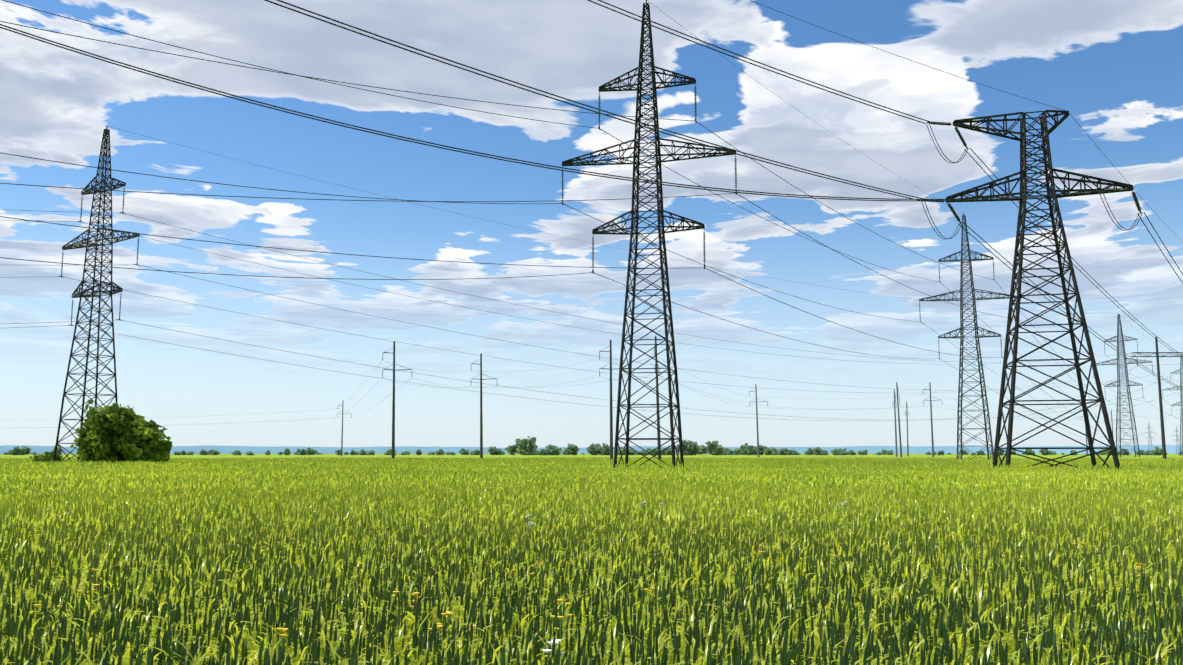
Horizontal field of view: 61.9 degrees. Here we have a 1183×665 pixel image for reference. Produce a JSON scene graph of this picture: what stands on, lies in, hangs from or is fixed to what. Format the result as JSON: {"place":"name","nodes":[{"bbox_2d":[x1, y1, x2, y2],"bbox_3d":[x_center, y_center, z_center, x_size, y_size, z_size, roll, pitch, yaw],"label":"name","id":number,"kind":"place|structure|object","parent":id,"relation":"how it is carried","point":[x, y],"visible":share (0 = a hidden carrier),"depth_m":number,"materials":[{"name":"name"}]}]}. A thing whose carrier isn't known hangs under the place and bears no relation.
{"place":"outdoors","nodes":[
{"label":"outdoors","id":0,"kind":"place"},
{"bbox_2d":[1,460,1178,664],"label":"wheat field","id":1,"kind":"structure","parent":0,"point":[613,477],"depth_m":60.17,"materials":[{"name":"green plant"}]},
{"bbox_2d":[30,450,64,464],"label":"shrub","id":2,"kind":"object","parent":1,"relation":"on","point":[42,458],"visible":0.4,"depth_m":119.62,"materials":[{"name":"green plant"}]},
{"bbox_2d":[70,399,173,465],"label":"bush","id":3,"kind":"object","parent":1,"relation":"on","point":[118,433],"visible":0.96,"depth_m":112.11,"materials":[{"name":"green plant"}]},
{"bbox_2d":[33,472,1180,664],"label":"wildflowers","id":4,"kind":"object","parent":1,"relation":"on","point":[415,594],"visible":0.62,"depth_m":6.70,"materials":[{"name":"green plant"}]},
{"bbox_2d":[599,340,628,458],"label":"pole","id":5,"kind":"object","parent":1,"relation":"on","point":[611,432],"visible":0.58,"depth_m":174.62,"materials":[{"name":"concrete"}]},
{"bbox_2d":[0,445,1181,453],"bbox_3d":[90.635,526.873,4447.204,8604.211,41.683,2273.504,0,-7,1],"label":"ridge hill","id":6,"kind":"structure","parent":0,"point":[1171,449],"depth_m":4905.38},
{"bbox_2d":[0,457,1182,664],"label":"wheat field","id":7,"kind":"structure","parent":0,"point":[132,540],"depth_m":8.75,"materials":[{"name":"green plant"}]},
{"bbox_2d":[0,454,1182,460],"bbox_3d":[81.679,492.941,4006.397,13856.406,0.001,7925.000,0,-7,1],"label":"far wheat canopy field","id":8,"kind":"structure","parent":0,"point":[509,456],"depth_m":339.73,"materials":[{"name":"green plant"}]},
{"bbox_2d":[0,0,1182,447],"label":"sky","id":9,"kind":"structure","parent":0,"point":[1116,66],"materials":[{"name":"blue"}]},
{"label":"field","id":10,"kind":"structure","parent":0,"visible":0},
{"bbox_2d":[53,126,139,464],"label":"pylon","id":11,"kind":"object","parent":10,"relation":"on","point":[81,294],"visible":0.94,"depth_m":120.66,"materials":[{"name":"metal"}]},
{"bbox_2d":[337,403,351,455],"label":"pole","id":12,"kind":"object","parent":10,"relation":"on","point":[342,428],"visible":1,"depth_m":373.04,"materials":[{"name":"grey concrete"}]},
{"bbox_2d":[471,353,496,458],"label":"pole","id":13,"kind":"object","parent":10,"relation":"on","point":[481,431],"visible":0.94,"depth_m":198.99,"materials":[{"name":"concrete"}]},
{"bbox_2d":[0,0,1182,471],"bbox_3d":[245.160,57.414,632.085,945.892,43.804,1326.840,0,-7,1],"label":"pylon","id":14,"kind":"object","parent":10,"relation":"on","point":[1022,194],"visible":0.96,"depth_m":74.97,"materials":[{"name":"metal"}]},
{"bbox_2d":[0,436,1182,454],"bbox_3d":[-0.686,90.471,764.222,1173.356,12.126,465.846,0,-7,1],"label":"treeline trunks","id":15,"kind":"object","parent":10,"relation":"on","point":[524,446],"visible":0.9,"depth_m":626.20,"materials":[{"name":"plant"}]},
{"bbox_2d":[561,0,737,468],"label":"pylon","id":16,"kind":"object","parent":10,"relation":"on","point":[660,211],"visible":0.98,"depth_m":87.83,"materials":[{"name":"metal"}]},
{"bbox_2d":[654,336,660,459],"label":"pole","id":17,"kind":"object","parent":10,"relation":"on","point":[658,414],"visible":0.85,"depth_m":169.22,"materials":[{"name":"concrete"}]},
{"bbox_2d":[749,384,767,456],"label":"pole","id":18,"kind":"object","parent":10,"relation":"on","point":[756,398],"visible":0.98,"depth_m":287.25,"materials":[{"name":"grey concrete"}]},
{"bbox_2d":[893,389,897,456],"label":"pole","id":19,"kind":"object","parent":10,"relation":"on","point":[895,424],"visible":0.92,"depth_m":309.04,"materials":[{"name":"grey concrete"}]},
{"bbox_2d":[895,382,901,456],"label":"pole","id":20,"kind":"object","parent":10,"relation":"on","point":[897,395],"visible":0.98,"depth_m":279.00,"materials":[{"name":"grey concrete"}]},
{"bbox_2d":[905,401,908,455],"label":"pole","id":21,"kind":"object","parent":10,"relation":"on","point":[906,412],"visible":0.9,"depth_m":380.85,"materials":[{"name":"grey concrete"}]},
{"bbox_2d":[923,382,939,456],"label":"pole","id":22,"kind":"object","parent":10,"relation":"on","point":[929,386],"visible":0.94,"depth_m":278.90,"materials":[{"name":"grey concrete"}]},
{"bbox_2d":[919,213,1016,459],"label":"pylon","id":23,"kind":"object","parent":10,"relation":"on","point":[961,329],"visible":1,"depth_m":168.11,"materials":[{"name":"grey metal"}]},
{"bbox_2d":[1080,408,1092,454],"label":"pole","id":24,"kind":"object","parent":10,"relation":"on","point":[1086,437],"visible":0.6,"depth_m":398.76,"materials":[{"name":"grey concrete"}]},
{"bbox_2d":[1093,313,1152,456],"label":"pylon","id":25,"kind":"object","parent":10,"relation":"on","point":[1119,325],"visible":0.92,"depth_m":289.11,"materials":[{"name":"grey metal"}]},
{"bbox_2d":[1145,422,1156,449],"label":"pylon","id":26,"kind":"object","parent":10,"relation":"on","point":[1149,434],"visible":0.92,"depth_m":1279.47,"materials":[{"name":"grey metal"}]},
{"bbox_2d":[1131,337,1182,458],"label":"utility pole","id":27,"kind":"object","parent":10,"relation":"on","point":[1157,356],"visible":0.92,"depth_m":170.57,"materials":[{"name":"concrete"}]},
{"bbox_2d":[1162,354,1182,455],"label":"pylon","id":28,"kind":"object","parent":10,"relation":"on","point":[1181,397],"visible":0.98,"depth_m":406.76,"materials":[{"name":"grey metal"}]},
{"bbox_2d":[1172,426,1181,453],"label":"pylon","id":29,"kind":"object","parent":10,"relation":"on","point":[1177,445],"visible":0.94,"depth_m":1474.03,"materials":[{"name":"grey metal"}]}
]}

